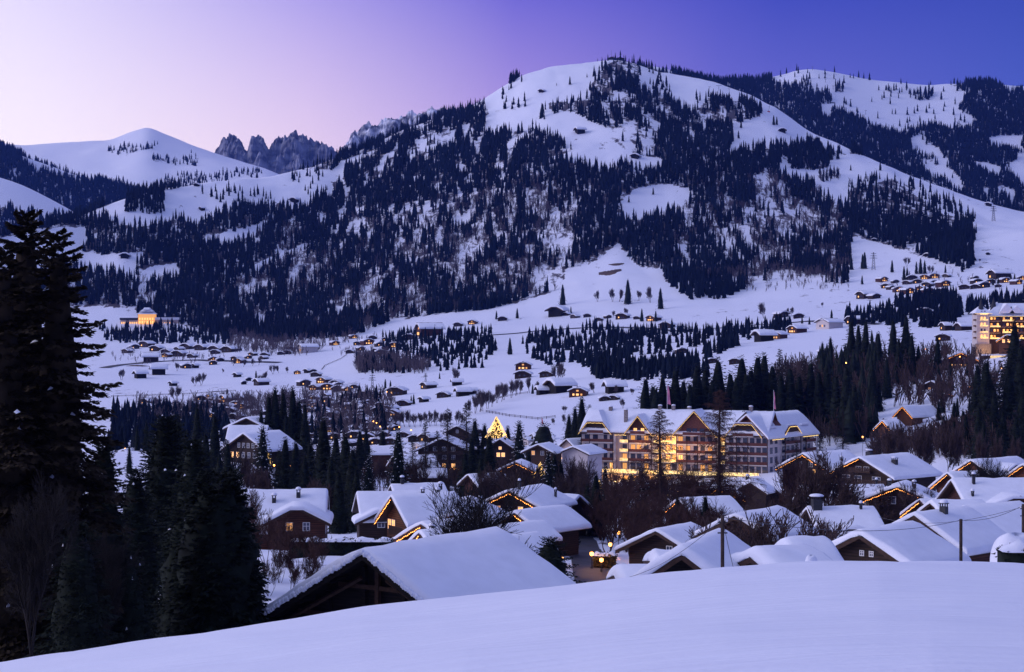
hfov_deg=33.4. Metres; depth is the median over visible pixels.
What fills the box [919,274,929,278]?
chalet
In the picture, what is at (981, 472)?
gnarled tree
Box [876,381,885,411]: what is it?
spruce
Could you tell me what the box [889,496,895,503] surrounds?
window
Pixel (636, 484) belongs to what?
bare tree
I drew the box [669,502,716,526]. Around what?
bare tree
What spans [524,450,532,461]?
spruce
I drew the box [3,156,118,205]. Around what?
hills
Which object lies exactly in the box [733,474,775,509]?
chalet
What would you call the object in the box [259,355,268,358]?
chalet
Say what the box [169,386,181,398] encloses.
bare tree
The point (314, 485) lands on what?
bare tree
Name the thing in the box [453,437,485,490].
spruce
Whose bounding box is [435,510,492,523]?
chalet
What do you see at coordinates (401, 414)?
bare tree
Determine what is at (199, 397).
chalet
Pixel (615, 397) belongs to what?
chalet
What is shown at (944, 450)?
birch
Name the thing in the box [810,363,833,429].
spruce
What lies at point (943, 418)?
spruce
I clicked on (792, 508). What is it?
bare tree
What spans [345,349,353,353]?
chalet
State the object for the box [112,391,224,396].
fence
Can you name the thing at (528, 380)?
bare tree
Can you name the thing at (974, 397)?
spruce
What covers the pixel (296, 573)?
red twig bush
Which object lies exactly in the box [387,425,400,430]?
chalet
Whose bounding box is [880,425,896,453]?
birch
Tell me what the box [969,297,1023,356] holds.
palace hotel
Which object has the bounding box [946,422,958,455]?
spruce
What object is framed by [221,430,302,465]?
chalet
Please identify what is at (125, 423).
forest
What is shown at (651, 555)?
hut
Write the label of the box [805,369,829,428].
spruce
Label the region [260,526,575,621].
barn
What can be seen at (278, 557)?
red twig bush
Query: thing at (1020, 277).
chalet
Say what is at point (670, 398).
spruce
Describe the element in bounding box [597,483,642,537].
bare tree
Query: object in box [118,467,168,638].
spruce
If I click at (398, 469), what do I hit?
snowy spruce
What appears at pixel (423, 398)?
hay barn
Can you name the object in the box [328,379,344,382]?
chalet
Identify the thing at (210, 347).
chalet
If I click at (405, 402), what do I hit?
chalet
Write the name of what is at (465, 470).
spruce
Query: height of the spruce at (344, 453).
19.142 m
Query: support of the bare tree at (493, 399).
on the ground
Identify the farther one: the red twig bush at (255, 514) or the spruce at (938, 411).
the spruce at (938, 411)
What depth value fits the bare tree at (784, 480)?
325.20 m
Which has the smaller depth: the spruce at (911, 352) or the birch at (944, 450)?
the birch at (944, 450)
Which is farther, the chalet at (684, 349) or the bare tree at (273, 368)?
the bare tree at (273, 368)
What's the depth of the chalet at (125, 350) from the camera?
2120.38 m
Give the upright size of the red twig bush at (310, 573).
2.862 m
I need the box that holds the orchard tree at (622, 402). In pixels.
[619,399,624,407]
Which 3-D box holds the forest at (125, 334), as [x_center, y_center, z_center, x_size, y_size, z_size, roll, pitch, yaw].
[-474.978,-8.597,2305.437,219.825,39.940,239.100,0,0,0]
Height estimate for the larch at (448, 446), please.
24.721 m
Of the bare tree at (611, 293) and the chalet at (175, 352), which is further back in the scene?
the bare tree at (611, 293)
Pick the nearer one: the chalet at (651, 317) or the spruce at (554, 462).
the spruce at (554, 462)
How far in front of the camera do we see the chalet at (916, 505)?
272.14 m
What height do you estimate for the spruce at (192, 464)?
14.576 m
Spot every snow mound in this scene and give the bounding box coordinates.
[805,555,817,560]
[990,532,1023,561]
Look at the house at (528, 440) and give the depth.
719.92 m
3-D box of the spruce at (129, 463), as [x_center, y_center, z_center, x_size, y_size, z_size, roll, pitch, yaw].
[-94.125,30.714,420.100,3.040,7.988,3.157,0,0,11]
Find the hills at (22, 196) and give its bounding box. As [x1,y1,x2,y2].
[0,178,72,232]
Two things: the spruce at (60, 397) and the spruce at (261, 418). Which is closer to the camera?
the spruce at (60, 397)
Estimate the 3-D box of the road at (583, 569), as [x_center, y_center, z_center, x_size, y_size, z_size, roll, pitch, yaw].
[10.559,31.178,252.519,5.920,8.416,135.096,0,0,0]
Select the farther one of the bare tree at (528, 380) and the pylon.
the pylon
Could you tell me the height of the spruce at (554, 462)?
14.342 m
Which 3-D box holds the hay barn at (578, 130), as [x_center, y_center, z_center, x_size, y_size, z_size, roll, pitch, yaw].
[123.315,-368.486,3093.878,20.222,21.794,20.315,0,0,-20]
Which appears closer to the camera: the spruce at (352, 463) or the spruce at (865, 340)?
the spruce at (352, 463)
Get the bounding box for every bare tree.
[0,469,89,656]
[118,369,124,377]
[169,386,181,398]
[191,376,198,385]
[197,373,206,385]
[240,455,254,487]
[242,465,259,488]
[248,465,269,488]
[253,468,272,488]
[269,365,276,373]
[306,477,324,487]
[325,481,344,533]
[361,462,378,486]
[371,456,390,490]
[391,412,399,424]
[399,410,404,426]
[403,451,432,476]
[404,410,410,423]
[404,456,419,482]
[410,413,418,426]
[413,458,451,485]
[418,413,422,422]
[422,412,428,424]
[422,476,505,536]
[428,410,435,425]
[433,410,439,424]
[443,461,546,550]
[448,462,461,492]
[452,367,459,377]
[454,410,460,422]
[464,398,471,413]
[471,396,479,413]
[473,469,498,499]
[474,389,487,410]
[479,390,486,411]
[482,464,527,495]
[486,390,491,407]
[489,394,496,406]
[493,455,524,481]
[493,459,536,492]
[494,385,501,402]
[495,476,517,493]
[499,382,508,399]
[501,383,508,401]
[504,469,544,486]
[504,478,521,489]
[509,378,516,393]
[515,378,520,395]
[519,380,523,392]
[525,377,531,392]
[550,364,559,376]
[551,477,571,493]
[552,463,588,493]
[557,362,565,376]
[563,457,586,486]
[564,477,580,493]
[575,471,593,496]
[576,457,597,482]
[581,489,620,539]
[584,459,649,524]
[584,472,639,528]
[588,512,626,551]
[591,492,622,541]
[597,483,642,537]
[605,500,651,551]
[609,289,614,297]
[613,465,664,497]
[617,509,645,554]
[618,497,667,531]
[619,488,657,514]
[624,516,664,552]
[629,488,670,526]
[634,456,665,499]
[644,492,693,527]
[645,286,652,302]
[646,459,701,503]
[655,497,697,526]
[657,483,713,515]
[662,464,715,502]
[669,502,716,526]
[672,460,723,485]
[677,466,736,495]
[685,524,702,542]
[703,494,730,523]
[714,475,758,507]
[752,497,772,508]
[757,302,765,317]
[772,455,806,501]
[775,468,800,506]
[776,459,810,492]
[780,485,804,515]
[792,457,868,515]
[801,445,854,505]
[814,518,833,535]
[849,490,882,511]
[871,485,894,520]
[882,509,896,524]
[897,480,923,508]
[924,487,935,497]
[927,266,934,271]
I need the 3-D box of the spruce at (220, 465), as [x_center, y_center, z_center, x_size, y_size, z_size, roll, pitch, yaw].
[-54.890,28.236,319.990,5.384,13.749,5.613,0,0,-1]
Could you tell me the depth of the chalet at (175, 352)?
2005.76 m
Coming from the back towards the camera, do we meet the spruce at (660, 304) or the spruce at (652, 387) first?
the spruce at (660, 304)
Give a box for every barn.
[119,252,130,258]
[132,370,148,378]
[149,364,167,374]
[167,381,178,385]
[191,363,200,367]
[231,372,242,376]
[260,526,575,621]
[288,197,299,202]
[302,368,310,372]
[417,396,430,402]
[450,378,463,385]
[453,387,472,396]
[470,387,478,393]
[533,385,548,394]
[542,377,577,393]
[544,305,569,316]
[573,126,586,133]
[601,380,627,393]
[629,153,640,158]
[632,528,750,575]
[750,329,777,341]
[778,127,786,132]
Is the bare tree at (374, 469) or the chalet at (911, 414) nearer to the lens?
the bare tree at (374, 469)
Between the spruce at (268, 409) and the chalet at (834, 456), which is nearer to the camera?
the chalet at (834, 456)
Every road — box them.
[99,359,277,367]
[479,320,881,335]
[571,531,610,582]
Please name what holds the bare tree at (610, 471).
on the ground
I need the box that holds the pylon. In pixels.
[871,253,875,269]
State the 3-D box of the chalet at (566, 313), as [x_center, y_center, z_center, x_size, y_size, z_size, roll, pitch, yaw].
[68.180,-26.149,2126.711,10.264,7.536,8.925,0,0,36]
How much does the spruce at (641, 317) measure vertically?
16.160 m
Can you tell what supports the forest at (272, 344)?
on the ground
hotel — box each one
[120,308,180,324]
[578,404,819,478]
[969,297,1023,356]
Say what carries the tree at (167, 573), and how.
on the ground
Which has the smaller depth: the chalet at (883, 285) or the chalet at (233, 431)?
the chalet at (233, 431)
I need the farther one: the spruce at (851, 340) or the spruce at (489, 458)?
the spruce at (851, 340)
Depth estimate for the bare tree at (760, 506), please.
251.49 m
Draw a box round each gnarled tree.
[955,456,993,477]
[972,449,1013,477]
[990,458,1020,477]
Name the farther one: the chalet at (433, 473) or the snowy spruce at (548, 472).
the chalet at (433, 473)
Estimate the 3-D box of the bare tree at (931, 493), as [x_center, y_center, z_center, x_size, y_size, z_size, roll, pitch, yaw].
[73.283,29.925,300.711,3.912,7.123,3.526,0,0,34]
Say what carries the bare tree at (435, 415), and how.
on the ground
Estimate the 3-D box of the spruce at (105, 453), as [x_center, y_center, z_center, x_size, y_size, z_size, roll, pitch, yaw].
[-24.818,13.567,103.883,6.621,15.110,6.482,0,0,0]
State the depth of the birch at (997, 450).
460.29 m
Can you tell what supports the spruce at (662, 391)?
on the ground
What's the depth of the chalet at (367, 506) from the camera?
257.50 m
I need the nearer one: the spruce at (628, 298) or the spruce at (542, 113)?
the spruce at (628, 298)
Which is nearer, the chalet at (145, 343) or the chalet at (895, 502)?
the chalet at (895, 502)
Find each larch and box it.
[405,436,419,479]
[413,422,436,480]
[428,431,444,467]
[433,406,458,490]
[451,403,478,487]
[623,410,699,526]
[667,390,774,510]
[775,349,787,378]
[782,359,788,383]
[788,439,801,469]
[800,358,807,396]
[813,403,828,450]
[834,410,848,449]
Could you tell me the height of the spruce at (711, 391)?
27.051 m
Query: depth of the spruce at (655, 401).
641.09 m
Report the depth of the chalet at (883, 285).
2097.72 m
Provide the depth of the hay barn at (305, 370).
1659.63 m
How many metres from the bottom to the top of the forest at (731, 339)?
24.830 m
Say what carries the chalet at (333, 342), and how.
on the ground
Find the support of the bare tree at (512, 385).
on the ground
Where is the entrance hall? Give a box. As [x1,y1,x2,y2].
[978,354,1006,358]
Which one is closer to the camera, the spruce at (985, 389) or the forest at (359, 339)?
the spruce at (985, 389)
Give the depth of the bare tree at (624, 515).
259.95 m
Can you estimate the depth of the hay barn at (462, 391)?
1084.05 m
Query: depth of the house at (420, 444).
729.81 m
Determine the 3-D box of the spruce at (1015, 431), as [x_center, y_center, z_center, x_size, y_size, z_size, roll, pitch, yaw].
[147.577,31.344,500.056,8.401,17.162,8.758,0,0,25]
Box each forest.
[0,50,976,341]
[0,140,141,210]
[0,199,69,235]
[5,140,261,188]
[99,317,231,343]
[107,394,230,449]
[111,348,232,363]
[135,381,399,440]
[219,439,314,488]
[225,326,307,354]
[259,324,359,349]
[299,450,492,496]
[310,384,387,443]
[331,331,412,353]
[353,345,431,373]
[355,323,497,373]
[521,312,791,366]
[590,345,710,380]
[635,60,1023,211]
[701,326,740,358]
[746,277,848,290]
[774,345,883,445]
[816,331,879,443]
[844,289,957,330]
[868,402,1016,456]
[877,337,1004,411]
[880,271,1014,292]
[893,283,963,316]
[960,284,1023,313]
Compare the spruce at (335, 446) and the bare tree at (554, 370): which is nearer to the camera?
the spruce at (335, 446)
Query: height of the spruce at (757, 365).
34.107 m
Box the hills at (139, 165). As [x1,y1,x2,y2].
[5,128,278,186]
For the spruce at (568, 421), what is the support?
on the ground
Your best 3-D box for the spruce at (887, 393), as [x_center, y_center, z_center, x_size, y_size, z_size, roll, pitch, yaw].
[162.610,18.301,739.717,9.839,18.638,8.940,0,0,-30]
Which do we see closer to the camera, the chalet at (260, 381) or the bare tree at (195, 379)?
the chalet at (260, 381)
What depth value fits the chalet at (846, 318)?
1625.16 m
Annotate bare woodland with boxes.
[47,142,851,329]
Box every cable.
[630,520,720,576]
[724,517,959,530]
[880,508,1017,522]
[963,507,1018,520]
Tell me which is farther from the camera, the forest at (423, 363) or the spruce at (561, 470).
the forest at (423, 363)
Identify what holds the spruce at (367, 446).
on the ground
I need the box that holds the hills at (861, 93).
[653,67,1023,210]
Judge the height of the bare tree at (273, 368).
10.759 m
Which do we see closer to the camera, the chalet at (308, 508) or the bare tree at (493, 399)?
the chalet at (308, 508)
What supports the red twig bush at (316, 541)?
on the ground
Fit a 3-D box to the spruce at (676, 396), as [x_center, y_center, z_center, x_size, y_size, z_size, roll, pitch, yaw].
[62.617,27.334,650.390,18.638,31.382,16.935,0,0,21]
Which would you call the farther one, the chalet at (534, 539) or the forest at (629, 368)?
the forest at (629, 368)
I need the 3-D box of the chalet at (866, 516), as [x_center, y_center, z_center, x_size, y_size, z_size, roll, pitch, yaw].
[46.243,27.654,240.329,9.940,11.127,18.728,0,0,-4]
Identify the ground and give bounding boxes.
[0,60,1023,671]
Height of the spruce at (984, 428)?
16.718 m
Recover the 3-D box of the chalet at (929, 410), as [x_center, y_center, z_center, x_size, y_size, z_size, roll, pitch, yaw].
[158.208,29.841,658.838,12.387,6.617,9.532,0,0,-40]
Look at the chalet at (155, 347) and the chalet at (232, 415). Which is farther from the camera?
the chalet at (155, 347)
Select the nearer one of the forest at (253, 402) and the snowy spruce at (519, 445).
the snowy spruce at (519, 445)
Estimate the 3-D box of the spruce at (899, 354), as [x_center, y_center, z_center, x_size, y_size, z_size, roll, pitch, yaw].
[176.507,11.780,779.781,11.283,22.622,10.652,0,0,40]
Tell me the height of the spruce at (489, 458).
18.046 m
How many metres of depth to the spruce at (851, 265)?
2273.79 m
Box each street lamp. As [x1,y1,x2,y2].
[589,550,593,568]
[599,556,603,571]
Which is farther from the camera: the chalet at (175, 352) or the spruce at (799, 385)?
the chalet at (175, 352)
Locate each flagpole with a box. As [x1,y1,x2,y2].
[667,385,670,404]
[773,390,775,410]
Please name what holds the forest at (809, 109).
on the hills at (861, 93)
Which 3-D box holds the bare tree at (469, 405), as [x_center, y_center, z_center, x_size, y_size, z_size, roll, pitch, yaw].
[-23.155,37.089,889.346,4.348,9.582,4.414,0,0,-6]
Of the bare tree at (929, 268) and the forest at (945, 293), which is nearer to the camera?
the forest at (945, 293)
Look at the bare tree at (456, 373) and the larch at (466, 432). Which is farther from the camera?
the bare tree at (456, 373)
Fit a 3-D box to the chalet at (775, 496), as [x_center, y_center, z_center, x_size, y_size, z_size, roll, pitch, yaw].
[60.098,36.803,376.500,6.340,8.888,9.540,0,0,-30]
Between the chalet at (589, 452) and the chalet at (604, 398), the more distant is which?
the chalet at (604, 398)
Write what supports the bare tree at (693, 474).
on the ground
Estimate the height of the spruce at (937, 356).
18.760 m
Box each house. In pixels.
[298,343,318,352]
[411,442,424,448]
[523,436,533,444]
[813,318,844,328]
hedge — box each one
[287,535,394,557]
[592,550,617,567]
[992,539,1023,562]
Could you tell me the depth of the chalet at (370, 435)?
787.91 m
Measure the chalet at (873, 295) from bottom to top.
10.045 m
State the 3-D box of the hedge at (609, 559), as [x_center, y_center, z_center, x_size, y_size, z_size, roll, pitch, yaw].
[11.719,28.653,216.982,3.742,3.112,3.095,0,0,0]
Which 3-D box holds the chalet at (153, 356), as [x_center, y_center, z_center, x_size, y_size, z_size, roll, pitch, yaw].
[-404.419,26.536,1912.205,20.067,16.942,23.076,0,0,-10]
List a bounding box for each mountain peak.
[215,130,335,173]
[341,106,442,149]
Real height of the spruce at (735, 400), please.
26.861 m
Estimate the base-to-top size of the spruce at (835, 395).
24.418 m
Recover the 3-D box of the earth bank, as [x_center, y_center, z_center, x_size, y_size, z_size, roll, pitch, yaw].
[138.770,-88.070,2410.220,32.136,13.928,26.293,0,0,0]
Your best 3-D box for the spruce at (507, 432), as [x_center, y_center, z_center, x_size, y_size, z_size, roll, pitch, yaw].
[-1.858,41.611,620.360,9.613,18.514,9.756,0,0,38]
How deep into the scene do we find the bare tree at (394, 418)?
858.02 m
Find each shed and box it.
[606,564,646,579]
[731,543,832,565]
[775,535,843,560]
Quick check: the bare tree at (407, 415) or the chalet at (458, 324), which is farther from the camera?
the chalet at (458, 324)
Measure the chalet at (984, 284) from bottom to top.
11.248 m
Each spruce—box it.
[0,209,121,570]
[0,241,71,661]
[1,227,143,660]
[24,519,124,657]
[86,435,158,630]
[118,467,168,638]
[123,445,133,473]
[131,426,140,450]
[134,413,188,587]
[141,421,150,451]
[143,437,155,487]
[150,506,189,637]
[156,438,220,581]
[161,467,271,636]
[173,414,186,450]
[189,403,206,450]
[200,429,216,484]
[208,411,224,468]
[213,451,225,487]
[222,440,237,487]
[249,425,276,488]
[257,409,264,423]
[261,393,273,426]
[265,385,283,430]
[271,436,291,488]
[271,451,280,487]
[279,389,289,431]
[280,440,302,488]
[281,414,292,438]
[283,385,300,441]
[294,398,303,442]
[294,440,314,486]
[294,455,316,487]
[297,401,314,461]
[309,415,332,487]
[320,434,340,482]
[321,455,345,507]
[328,468,356,533]
[333,432,361,487]
[342,446,366,519]
[344,466,364,531]
[352,428,372,476]
[360,455,378,490]
[362,429,377,472]
[377,428,387,445]
[381,428,412,488]
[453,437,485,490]
[454,450,472,496]
[467,418,484,464]
[468,455,486,492]
[477,432,499,471]
[479,424,488,463]
[485,417,507,439]
[504,425,513,440]
[506,338,511,353]
[508,420,526,460]
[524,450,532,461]
[531,466,541,483]
[531,536,585,583]
[540,451,556,487]
[541,103,543,116]
[551,451,561,481]
[558,283,566,304]
[558,460,565,480]
[561,414,571,439]
[565,407,576,438]
[567,396,586,437]
[583,484,590,530]
[584,472,606,538]
[599,466,609,504]
[622,280,631,304]
[635,376,652,408]
[635,465,651,505]
[639,309,644,320]
[647,386,664,408]
[649,383,655,403]
[657,288,663,308]
[657,373,671,408]
[664,384,671,408]
[666,367,685,408]
[679,382,699,409]
[680,378,687,408]
[684,362,707,409]
[700,494,710,520]
[701,366,710,409]
[702,377,722,409]
[709,357,726,405]
[720,370,733,408]
[723,374,749,409]
[731,354,760,410]
[740,370,760,410]
[748,353,767,410]
[748,366,764,410]
[759,363,778,410]
[761,352,771,405]
[770,372,788,410]
[780,365,804,412]
[794,373,808,414]
[801,360,816,418]
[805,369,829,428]
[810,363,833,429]
[822,373,841,437]
[826,336,834,356]
[829,146,832,158]
[830,363,860,435]
[841,318,855,358]
[842,383,864,429]
[849,255,854,269]
[850,323,862,358]
[857,319,873,361]
[863,252,867,268]
[864,362,882,411]
[872,331,885,369]
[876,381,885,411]
[879,357,894,399]
[882,319,899,358]
[889,337,910,384]
[890,261,894,271]
[898,315,916,357]
[902,266,905,279]
[905,333,918,377]
[915,344,924,377]
[917,258,922,273]
[923,260,926,273]
[932,336,943,374]
[935,401,941,420]
[937,414,945,427]
[939,390,947,412]
[946,362,956,390]
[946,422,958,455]
[949,401,959,421]
[955,398,961,415]
[958,408,964,427]
[959,414,971,453]
[963,404,991,458]
[965,362,981,412]
[966,385,977,415]
[968,358,1006,423]
[972,420,991,457]
[984,389,1001,449]
[991,409,1010,456]
[995,320,1023,403]
[996,351,1007,405]
[996,363,1019,421]
[1000,341,1023,410]
[1004,414,1023,458]
[1008,386,1023,458]
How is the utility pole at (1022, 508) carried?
on the ground
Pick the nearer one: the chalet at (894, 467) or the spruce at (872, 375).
the chalet at (894, 467)
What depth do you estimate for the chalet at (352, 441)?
761.44 m
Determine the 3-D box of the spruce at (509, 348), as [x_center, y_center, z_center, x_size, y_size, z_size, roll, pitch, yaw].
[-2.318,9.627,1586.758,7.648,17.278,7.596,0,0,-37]
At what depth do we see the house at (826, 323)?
1575.64 m
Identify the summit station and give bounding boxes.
[608,57,624,60]
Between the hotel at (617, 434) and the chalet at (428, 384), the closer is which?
the hotel at (617, 434)
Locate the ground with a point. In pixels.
(876, 616)
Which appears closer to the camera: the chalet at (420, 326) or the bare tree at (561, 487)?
the bare tree at (561, 487)
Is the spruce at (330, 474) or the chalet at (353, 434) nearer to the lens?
the spruce at (330, 474)
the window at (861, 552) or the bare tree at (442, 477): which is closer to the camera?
the window at (861, 552)
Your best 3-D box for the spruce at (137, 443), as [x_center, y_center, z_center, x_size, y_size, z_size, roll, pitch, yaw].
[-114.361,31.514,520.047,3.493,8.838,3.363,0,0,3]
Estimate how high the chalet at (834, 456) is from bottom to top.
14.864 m
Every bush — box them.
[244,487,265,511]
[249,505,266,557]
[252,509,289,565]
[253,525,263,558]
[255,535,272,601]
[261,519,292,565]
[261,560,283,595]
[268,519,298,567]
[271,545,293,582]
[278,526,317,570]
[281,551,297,582]
[286,560,304,589]
[298,554,322,576]
[300,532,327,570]
[303,562,318,579]
[304,540,328,571]
[535,462,544,478]
[685,505,853,546]
[768,482,806,506]
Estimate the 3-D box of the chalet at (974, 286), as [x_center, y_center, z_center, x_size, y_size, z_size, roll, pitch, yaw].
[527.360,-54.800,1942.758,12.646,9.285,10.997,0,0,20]
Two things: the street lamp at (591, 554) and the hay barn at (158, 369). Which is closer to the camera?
the street lamp at (591, 554)
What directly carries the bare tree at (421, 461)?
on the ground
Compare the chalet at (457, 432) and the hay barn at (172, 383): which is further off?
the hay barn at (172, 383)
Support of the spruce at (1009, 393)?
on the ground
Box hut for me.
[642,548,668,563]
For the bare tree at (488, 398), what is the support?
on the ground
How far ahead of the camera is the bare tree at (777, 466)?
334.33 m
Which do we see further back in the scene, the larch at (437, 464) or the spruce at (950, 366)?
the spruce at (950, 366)
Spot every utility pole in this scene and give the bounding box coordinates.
[717,515,727,566]
[959,519,962,560]
[1020,504,1023,532]
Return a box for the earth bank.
[599,269,620,275]
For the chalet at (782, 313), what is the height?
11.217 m
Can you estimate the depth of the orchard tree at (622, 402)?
859.19 m
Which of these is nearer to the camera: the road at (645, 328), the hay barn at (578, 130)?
the road at (645, 328)
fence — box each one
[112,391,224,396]
[486,410,554,418]
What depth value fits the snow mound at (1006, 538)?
91.74 m
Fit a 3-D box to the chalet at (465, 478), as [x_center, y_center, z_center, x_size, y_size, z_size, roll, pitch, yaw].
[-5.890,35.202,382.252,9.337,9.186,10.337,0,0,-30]
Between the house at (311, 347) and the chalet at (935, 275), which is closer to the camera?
the house at (311, 347)
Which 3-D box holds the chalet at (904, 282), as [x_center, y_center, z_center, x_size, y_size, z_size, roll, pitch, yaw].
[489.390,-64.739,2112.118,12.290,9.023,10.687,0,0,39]
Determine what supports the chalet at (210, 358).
on the ground
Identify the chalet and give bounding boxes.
[120,348,133,352]
[128,344,139,348]
[137,340,155,346]
[140,397,153,403]
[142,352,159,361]
[148,345,165,350]
[159,348,172,353]
[160,353,172,356]
[170,350,187,356]
[173,346,185,349]
[179,343,195,348]
[179,363,191,367]
[186,353,198,357]
[193,344,209,349]
[196,395,205,400]
[207,345,222,350]
[207,356,216,360]
[208,360,217,364]
[209,349,221,353]
[215,357,224,361]
[219,345,236,352]
[219,394,239,401]
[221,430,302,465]
[223,415,272,429]
[224,425,269,443]
[226,406,235,412]
[229,412,244,418]
[232,358,245,362]
[241,487,333,549]
[243,355,252,358]
[247,352,258,355]
[252,378,270,385]
[259,352,270,355]
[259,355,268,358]
[295,379,311,385]
[308,384,320,389]
[309,371,322,376]
[315,376,332,383]
[319,383,333,389]
[328,340,340,345]
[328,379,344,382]
[328,432,340,439]
[331,384,344,391]
[340,439,356,446]
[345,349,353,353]
[347,430,362,438]
[348,334,357,338]
[349,384,358,388]
[351,481,447,538]
[357,432,374,440]
[359,338,374,344]
[368,335,377,338]
[368,437,378,444]
[370,445,393,467]
[373,341,384,346]
[374,487,466,537]
[385,386,408,396]
[385,408,400,415]
[385,436,395,444]
[386,454,440,475]
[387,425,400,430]
[387,475,446,490]
[390,342,395,347]
[393,517,470,541]
[397,399,412,405]
[400,431,411,437]
[402,333,412,339]
[406,433,418,441]
[408,522,462,539]
[414,322,445,336]
[414,436,476,485]
[417,432,442,441]
[417,468,447,481]
[419,381,438,388]
[435,391,452,397]
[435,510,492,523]
[442,424,471,441]
[452,322,463,326]
[457,472,495,495]
[462,495,507,518]
[467,319,478,324]
[484,436,514,468]
[486,478,577,510]
[497,316,507,320]
[497,459,544,483]
[498,520,562,542]
[499,504,591,555]
[512,531,551,553]
[513,369,532,378]
[514,361,532,370]
[520,441,563,471]
[531,433,555,440]
[538,370,556,377]
[557,443,607,488]
[558,437,580,458]
[562,312,571,315]
[564,493,592,535]
[567,386,589,397]
[569,314,580,317]
[583,313,591,317]
[597,395,610,400]
[609,394,620,399]
[614,313,631,319]
[614,522,700,563]
[645,315,662,320]
[658,321,676,328]
[665,495,744,514]
[674,347,688,353]
[693,505,818,544]
[708,357,717,363]
[727,358,740,364]
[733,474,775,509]
[772,311,788,317]
[772,484,783,505]
[774,330,788,338]
[775,449,856,475]
[786,325,808,332]
[792,313,804,318]
[793,477,884,505]
[798,494,884,538]
[832,520,970,561]
[833,449,942,490]
[844,315,867,323]
[854,291,875,298]
[862,478,938,523]
[866,293,881,298]
[873,419,906,441]
[874,276,888,281]
[880,283,891,287]
[885,285,894,289]
[891,286,902,291]
[892,405,927,425]
[893,499,1005,561]
[898,287,914,293]
[900,498,934,516]
[901,280,912,284]
[906,274,917,279]
[912,279,922,283]
[917,499,985,510]
[918,405,936,418]
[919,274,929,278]
[920,282,934,286]
[922,380,934,389]
[928,470,979,492]
[929,273,940,278]
[934,280,951,287]
[934,333,951,340]
[935,472,1023,502]
[938,322,952,330]
[941,273,951,276]
[941,351,978,366]
[952,456,1023,475]
[953,322,971,330]
[958,284,969,289]
[962,501,1023,532]
[968,278,983,283]
[969,284,979,288]
[974,281,991,287]
[985,269,1012,279]
[996,334,1009,353]
[999,277,1009,282]
[1003,463,1023,477]
[1008,279,1022,284]
[1015,275,1023,279]
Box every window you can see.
[303,522,309,530]
[377,523,384,527]
[762,467,766,472]
[859,550,863,555]
[869,551,873,556]
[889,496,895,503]
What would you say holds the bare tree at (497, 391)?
on the ground
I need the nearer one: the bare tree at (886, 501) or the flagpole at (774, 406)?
the bare tree at (886, 501)
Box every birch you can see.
[863,425,884,454]
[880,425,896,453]
[882,415,908,452]
[894,430,909,452]
[913,423,930,462]
[919,426,936,463]
[936,423,961,469]
[949,427,965,465]
[974,429,988,457]
[988,433,1003,457]
[1005,434,1021,457]
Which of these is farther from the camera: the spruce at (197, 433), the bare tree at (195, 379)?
the bare tree at (195, 379)
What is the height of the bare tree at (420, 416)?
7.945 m
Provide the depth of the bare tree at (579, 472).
390.60 m
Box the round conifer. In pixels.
[532,422,556,444]
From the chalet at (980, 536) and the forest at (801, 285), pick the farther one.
the forest at (801, 285)
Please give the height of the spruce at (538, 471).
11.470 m
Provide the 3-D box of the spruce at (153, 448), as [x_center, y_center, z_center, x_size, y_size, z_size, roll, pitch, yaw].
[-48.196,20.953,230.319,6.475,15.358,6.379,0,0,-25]
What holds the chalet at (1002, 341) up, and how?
on the ground
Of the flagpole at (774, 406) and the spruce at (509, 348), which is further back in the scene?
the spruce at (509, 348)
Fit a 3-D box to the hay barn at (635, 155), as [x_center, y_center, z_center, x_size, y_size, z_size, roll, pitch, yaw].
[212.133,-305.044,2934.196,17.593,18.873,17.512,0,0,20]
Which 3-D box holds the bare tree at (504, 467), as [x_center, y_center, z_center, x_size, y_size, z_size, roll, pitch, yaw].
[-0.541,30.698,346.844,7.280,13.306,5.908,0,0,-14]
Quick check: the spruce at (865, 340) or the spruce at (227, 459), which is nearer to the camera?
the spruce at (227, 459)
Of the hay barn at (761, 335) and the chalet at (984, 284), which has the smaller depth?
the hay barn at (761, 335)
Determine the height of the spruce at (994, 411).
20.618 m
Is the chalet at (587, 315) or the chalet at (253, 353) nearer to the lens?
the chalet at (253, 353)
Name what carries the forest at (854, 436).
on the ground
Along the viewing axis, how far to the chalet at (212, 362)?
1831.17 m
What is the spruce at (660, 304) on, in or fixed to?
on the ground
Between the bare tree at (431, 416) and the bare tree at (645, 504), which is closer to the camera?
the bare tree at (645, 504)
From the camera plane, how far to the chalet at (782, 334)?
1422.91 m
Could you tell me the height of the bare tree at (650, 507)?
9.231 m
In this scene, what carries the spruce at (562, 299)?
on the ground
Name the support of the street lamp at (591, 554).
on the ground
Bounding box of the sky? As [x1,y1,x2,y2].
[0,0,1023,152]
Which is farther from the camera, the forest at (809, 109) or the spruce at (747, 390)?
the forest at (809, 109)
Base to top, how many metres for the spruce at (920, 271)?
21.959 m
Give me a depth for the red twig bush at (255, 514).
188.67 m
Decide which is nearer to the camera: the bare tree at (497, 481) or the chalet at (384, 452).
the bare tree at (497, 481)
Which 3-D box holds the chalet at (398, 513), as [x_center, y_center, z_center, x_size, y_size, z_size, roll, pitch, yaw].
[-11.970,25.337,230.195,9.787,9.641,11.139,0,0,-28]
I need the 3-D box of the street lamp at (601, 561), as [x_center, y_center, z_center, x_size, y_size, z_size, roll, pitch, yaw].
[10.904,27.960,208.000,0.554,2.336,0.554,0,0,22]

